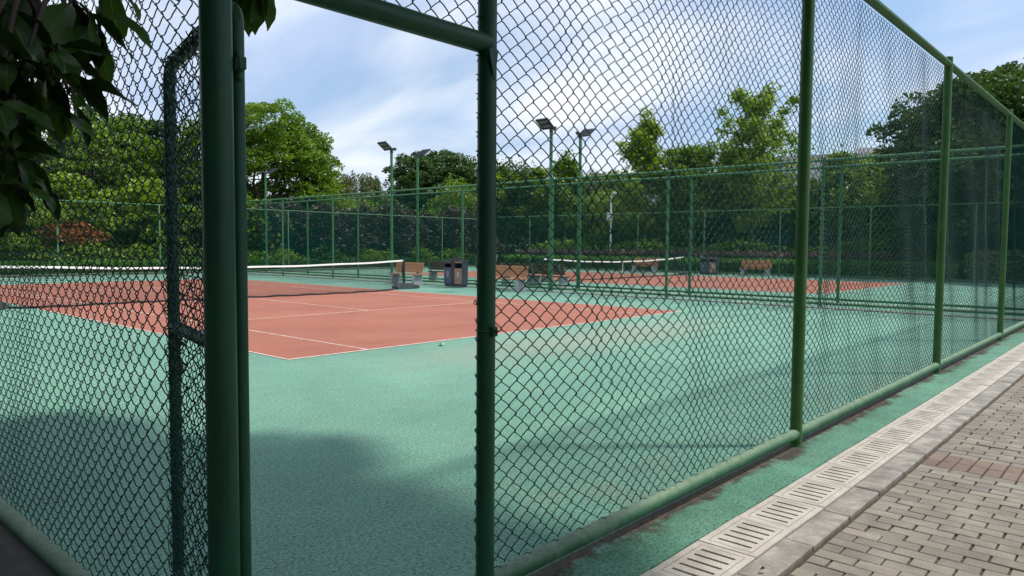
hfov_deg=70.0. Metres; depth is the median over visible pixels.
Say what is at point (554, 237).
broadleaf tree
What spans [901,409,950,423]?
drain cover
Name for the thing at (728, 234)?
broadleaf tree
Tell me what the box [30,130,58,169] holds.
broadleaf tree
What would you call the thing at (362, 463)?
court surface
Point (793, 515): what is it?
drain cover
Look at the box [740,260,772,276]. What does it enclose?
park bench
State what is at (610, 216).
camera pole
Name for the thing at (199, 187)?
broadleaf tree
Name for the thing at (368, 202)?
broadleaf tree
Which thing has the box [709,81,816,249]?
ginkgo tree
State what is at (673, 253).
maroon hedge
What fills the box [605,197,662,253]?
broadleaf tree
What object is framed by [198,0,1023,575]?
chain link fence
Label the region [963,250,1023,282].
variegated hedge
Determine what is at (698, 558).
drain cover
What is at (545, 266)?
park bench
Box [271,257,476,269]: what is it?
box hedge
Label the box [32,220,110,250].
red maple
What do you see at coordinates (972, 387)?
drain cover
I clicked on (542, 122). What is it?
floodlight pole
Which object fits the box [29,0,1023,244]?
sky
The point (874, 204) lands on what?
broadleaf tree
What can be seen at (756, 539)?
drain cover
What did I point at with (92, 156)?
broadleaf tree
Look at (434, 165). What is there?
dense tree
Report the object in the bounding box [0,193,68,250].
broadleaf tree
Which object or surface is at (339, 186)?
sapling
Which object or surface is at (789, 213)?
broadleaf tree
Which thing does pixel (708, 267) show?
recycling bin
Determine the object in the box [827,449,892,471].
drain cover
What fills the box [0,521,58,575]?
path
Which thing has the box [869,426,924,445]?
drain cover
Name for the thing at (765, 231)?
broadleaf tree
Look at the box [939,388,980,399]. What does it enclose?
drain cover
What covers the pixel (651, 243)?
undergrowth
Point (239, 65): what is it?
fence gate
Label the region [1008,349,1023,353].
drain cover
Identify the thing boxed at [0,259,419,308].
tennis net
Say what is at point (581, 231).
broadleaf tree
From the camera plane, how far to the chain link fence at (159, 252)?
42.44 m
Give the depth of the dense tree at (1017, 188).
34.75 m
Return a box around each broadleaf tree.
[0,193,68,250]
[29,171,129,250]
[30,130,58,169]
[33,122,152,239]
[39,139,118,248]
[72,107,164,240]
[108,112,193,222]
[111,178,201,250]
[177,168,250,244]
[197,198,296,252]
[343,190,386,241]
[360,193,420,258]
[523,224,569,249]
[559,210,609,248]
[561,185,630,251]
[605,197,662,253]
[606,211,658,250]
[657,188,720,249]
[663,202,719,249]
[715,205,773,255]
[732,185,814,247]
[769,194,819,248]
[773,185,851,253]
[831,141,923,253]
[872,130,935,259]
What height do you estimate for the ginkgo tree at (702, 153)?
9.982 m
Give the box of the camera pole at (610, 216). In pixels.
[607,192,616,245]
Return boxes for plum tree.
[247,193,296,253]
[279,192,316,257]
[300,197,346,259]
[325,205,371,257]
[347,199,388,253]
[370,201,415,257]
[401,209,432,252]
[411,210,444,256]
[434,205,474,252]
[459,208,476,255]
[470,223,505,254]
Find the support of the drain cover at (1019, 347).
on the drain trough
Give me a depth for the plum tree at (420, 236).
54.58 m
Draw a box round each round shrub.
[248,250,273,262]
[267,248,297,261]
[309,243,346,262]
[354,248,383,260]
[378,249,397,259]
[400,245,437,261]
[437,247,464,258]
[464,251,476,257]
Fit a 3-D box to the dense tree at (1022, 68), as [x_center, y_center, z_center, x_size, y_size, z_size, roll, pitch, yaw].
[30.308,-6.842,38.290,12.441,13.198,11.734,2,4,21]
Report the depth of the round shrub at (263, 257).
44.62 m
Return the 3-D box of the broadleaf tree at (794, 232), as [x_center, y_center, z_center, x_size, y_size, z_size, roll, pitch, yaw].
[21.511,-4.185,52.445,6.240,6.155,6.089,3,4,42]
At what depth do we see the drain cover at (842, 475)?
5.19 m
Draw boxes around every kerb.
[0,266,1023,320]
[734,362,1023,575]
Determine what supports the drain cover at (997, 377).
on the drain trough
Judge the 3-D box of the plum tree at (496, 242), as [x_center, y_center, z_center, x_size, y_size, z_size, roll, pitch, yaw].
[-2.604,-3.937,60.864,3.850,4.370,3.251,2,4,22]
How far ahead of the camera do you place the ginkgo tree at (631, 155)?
56.93 m
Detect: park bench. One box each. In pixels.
[389,262,423,284]
[427,261,443,279]
[496,265,528,291]
[500,263,530,285]
[529,264,569,287]
[632,258,658,272]
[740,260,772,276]
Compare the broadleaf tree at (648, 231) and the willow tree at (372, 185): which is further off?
the willow tree at (372, 185)
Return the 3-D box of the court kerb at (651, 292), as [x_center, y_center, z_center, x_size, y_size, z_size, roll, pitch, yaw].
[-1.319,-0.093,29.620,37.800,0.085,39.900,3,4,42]
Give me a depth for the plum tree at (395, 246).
52.65 m
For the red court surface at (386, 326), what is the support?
on the court surface at (362, 463)
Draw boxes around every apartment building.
[620,174,685,238]
[766,147,880,190]
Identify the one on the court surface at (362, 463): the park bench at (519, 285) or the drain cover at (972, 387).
the park bench at (519, 285)
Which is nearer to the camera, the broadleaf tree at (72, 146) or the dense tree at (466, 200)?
the broadleaf tree at (72, 146)
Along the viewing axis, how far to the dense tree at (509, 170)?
65.00 m
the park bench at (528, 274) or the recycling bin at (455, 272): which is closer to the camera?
the recycling bin at (455, 272)
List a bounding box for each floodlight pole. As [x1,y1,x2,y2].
[261,168,276,271]
[377,141,396,272]
[413,149,430,273]
[535,117,556,290]
[576,128,594,288]
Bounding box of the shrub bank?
[0,240,257,265]
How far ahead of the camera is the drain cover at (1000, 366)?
10.01 m
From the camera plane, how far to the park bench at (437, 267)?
33.40 m
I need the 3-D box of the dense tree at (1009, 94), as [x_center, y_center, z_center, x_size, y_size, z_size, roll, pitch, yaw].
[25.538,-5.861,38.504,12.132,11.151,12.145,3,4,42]
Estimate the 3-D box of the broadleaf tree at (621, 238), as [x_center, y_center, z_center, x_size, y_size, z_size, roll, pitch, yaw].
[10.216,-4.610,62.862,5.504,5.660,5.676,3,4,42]
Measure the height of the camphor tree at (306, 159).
11.740 m
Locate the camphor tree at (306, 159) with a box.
[158,98,344,233]
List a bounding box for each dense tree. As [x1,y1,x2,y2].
[381,149,476,256]
[419,173,476,236]
[460,153,539,264]
[865,68,1023,261]
[981,60,1023,77]
[986,58,1023,250]
[1009,119,1023,213]
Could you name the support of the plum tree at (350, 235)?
on the ground
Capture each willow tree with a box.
[333,170,389,202]
[576,169,625,244]
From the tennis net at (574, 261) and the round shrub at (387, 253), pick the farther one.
the round shrub at (387, 253)
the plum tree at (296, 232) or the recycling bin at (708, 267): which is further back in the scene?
the plum tree at (296, 232)
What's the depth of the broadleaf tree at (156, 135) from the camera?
50.46 m
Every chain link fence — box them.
[0,0,207,575]
[0,199,476,276]
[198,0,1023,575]
[247,145,1023,315]
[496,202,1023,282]
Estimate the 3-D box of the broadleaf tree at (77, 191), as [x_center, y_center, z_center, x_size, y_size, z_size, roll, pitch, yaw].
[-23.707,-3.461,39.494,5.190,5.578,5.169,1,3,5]
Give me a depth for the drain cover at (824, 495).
4.80 m
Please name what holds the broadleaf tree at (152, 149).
on the ground
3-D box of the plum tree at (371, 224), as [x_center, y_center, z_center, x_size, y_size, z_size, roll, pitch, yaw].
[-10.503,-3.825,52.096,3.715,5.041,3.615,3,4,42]
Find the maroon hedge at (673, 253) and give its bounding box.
[518,247,906,263]
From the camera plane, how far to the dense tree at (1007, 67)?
45.83 m
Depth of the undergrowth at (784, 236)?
51.51 m
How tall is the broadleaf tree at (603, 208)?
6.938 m
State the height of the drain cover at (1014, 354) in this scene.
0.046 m
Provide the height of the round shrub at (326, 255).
1.930 m
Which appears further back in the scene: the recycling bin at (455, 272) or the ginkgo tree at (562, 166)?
the ginkgo tree at (562, 166)
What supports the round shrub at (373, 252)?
on the ground
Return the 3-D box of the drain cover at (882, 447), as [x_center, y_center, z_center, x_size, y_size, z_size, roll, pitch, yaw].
[2.985,1.307,5.939,0.326,0.046,0.494,4,4,42]
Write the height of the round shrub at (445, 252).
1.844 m
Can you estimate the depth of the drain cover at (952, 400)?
7.76 m
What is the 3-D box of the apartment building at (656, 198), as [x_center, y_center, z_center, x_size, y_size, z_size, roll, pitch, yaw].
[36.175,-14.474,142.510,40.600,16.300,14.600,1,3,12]
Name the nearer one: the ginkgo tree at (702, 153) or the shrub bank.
the shrub bank
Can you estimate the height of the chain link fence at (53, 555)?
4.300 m
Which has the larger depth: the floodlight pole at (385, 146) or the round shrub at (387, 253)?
the round shrub at (387, 253)
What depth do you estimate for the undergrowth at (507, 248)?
74.01 m
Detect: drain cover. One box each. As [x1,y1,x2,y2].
[640,570,666,575]
[651,541,755,575]
[699,515,792,558]
[739,495,823,531]
[773,477,849,508]
[802,462,872,489]
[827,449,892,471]
[849,437,909,457]
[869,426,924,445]
[886,417,938,433]
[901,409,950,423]
[915,401,961,414]
[928,394,971,406]
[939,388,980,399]
[949,382,989,392]
[959,377,996,385]
[967,372,1003,380]
[975,367,1010,375]
[983,363,1016,370]
[990,359,1021,365]
[996,356,1023,362]
[1002,352,1023,357]
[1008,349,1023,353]
[1013,346,1023,349]
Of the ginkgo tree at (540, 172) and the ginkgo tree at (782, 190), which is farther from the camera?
the ginkgo tree at (540, 172)
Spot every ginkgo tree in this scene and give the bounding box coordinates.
[470,164,535,252]
[504,165,556,243]
[524,149,601,247]
[595,105,694,249]
[642,141,735,249]
[677,146,783,250]
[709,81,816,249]
[773,144,887,240]
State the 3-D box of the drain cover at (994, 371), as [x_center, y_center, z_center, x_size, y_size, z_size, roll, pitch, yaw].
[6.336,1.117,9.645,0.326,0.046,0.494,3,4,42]
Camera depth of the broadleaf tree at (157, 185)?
41.33 m
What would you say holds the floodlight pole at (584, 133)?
on the court surface at (362, 463)
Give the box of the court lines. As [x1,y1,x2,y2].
[2,271,906,359]
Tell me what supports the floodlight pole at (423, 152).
on the court surface at (362, 463)
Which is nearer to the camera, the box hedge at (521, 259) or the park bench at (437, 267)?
the park bench at (437, 267)
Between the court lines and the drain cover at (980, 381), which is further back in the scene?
the court lines
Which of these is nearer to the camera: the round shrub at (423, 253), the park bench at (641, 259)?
the park bench at (641, 259)
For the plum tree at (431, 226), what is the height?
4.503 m
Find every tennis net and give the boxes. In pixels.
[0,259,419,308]
[541,256,691,281]
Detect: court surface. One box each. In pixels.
[0,267,1023,575]
[0,271,904,359]
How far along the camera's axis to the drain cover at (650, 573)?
3.58 m
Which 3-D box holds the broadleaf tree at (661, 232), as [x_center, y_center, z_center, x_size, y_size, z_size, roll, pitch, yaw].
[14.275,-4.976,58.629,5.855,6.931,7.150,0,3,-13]
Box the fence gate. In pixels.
[158,0,251,575]
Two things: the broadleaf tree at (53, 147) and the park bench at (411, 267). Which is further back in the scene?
the broadleaf tree at (53, 147)
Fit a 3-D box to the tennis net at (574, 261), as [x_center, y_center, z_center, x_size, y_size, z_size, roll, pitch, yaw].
[5.733,-1.054,37.542,0.498,1.096,14.038,3,4,42]
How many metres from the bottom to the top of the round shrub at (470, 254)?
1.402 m
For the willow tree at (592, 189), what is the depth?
67.92 m
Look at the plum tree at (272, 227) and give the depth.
45.57 m
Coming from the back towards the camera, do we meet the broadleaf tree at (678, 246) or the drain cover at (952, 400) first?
the broadleaf tree at (678, 246)
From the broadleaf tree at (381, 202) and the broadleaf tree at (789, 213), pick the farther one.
the broadleaf tree at (381, 202)
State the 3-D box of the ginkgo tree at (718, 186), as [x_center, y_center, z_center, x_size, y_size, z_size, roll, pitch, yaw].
[15.838,-6.013,54.283,7.190,9.519,7.742,3,4,42]
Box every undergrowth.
[19,231,200,250]
[496,219,724,259]
[530,237,1008,276]
[758,226,964,272]
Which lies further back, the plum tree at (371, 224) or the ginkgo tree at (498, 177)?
the ginkgo tree at (498, 177)
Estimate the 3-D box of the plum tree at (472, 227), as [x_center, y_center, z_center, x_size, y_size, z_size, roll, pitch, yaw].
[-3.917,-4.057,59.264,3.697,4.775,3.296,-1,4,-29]
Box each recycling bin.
[444,257,467,286]
[700,255,718,274]
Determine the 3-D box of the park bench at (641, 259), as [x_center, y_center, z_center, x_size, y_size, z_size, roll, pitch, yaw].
[8.291,-1.405,45.657,1.760,0.901,0.515,3,4,42]
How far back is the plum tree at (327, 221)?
48.28 m
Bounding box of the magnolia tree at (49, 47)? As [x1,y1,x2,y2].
[0,0,275,237]
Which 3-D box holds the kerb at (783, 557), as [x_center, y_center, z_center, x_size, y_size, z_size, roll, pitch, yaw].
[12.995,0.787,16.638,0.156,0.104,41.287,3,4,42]
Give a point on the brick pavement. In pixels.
(874, 547)
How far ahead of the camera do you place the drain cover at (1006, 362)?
10.39 m
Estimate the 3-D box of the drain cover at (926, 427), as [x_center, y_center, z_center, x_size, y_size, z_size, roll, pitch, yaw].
[3.655,1.268,6.680,0.326,0.046,0.494,3,4,42]
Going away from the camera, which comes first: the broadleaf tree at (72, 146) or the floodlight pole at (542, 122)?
the floodlight pole at (542, 122)
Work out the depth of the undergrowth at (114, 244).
43.01 m
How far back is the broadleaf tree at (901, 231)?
45.18 m
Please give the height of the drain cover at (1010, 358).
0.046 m
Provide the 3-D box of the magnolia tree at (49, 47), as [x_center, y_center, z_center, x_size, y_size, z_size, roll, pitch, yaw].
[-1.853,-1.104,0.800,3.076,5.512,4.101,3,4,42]
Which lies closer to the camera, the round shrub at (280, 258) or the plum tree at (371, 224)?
the round shrub at (280, 258)
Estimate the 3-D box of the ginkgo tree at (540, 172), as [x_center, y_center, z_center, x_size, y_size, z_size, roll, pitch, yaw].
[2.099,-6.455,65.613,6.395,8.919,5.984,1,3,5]
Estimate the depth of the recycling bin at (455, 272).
28.10 m
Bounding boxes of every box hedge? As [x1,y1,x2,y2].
[0,258,273,276]
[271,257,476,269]
[502,254,965,280]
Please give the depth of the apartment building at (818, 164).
119.70 m
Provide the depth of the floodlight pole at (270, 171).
42.05 m
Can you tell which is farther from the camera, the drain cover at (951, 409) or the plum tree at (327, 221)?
the plum tree at (327, 221)
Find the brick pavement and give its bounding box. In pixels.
[789,377,1023,575]
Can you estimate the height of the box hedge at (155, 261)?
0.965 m
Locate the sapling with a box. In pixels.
[331,169,356,210]
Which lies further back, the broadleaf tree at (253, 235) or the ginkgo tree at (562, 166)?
the ginkgo tree at (562, 166)
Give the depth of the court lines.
16.72 m

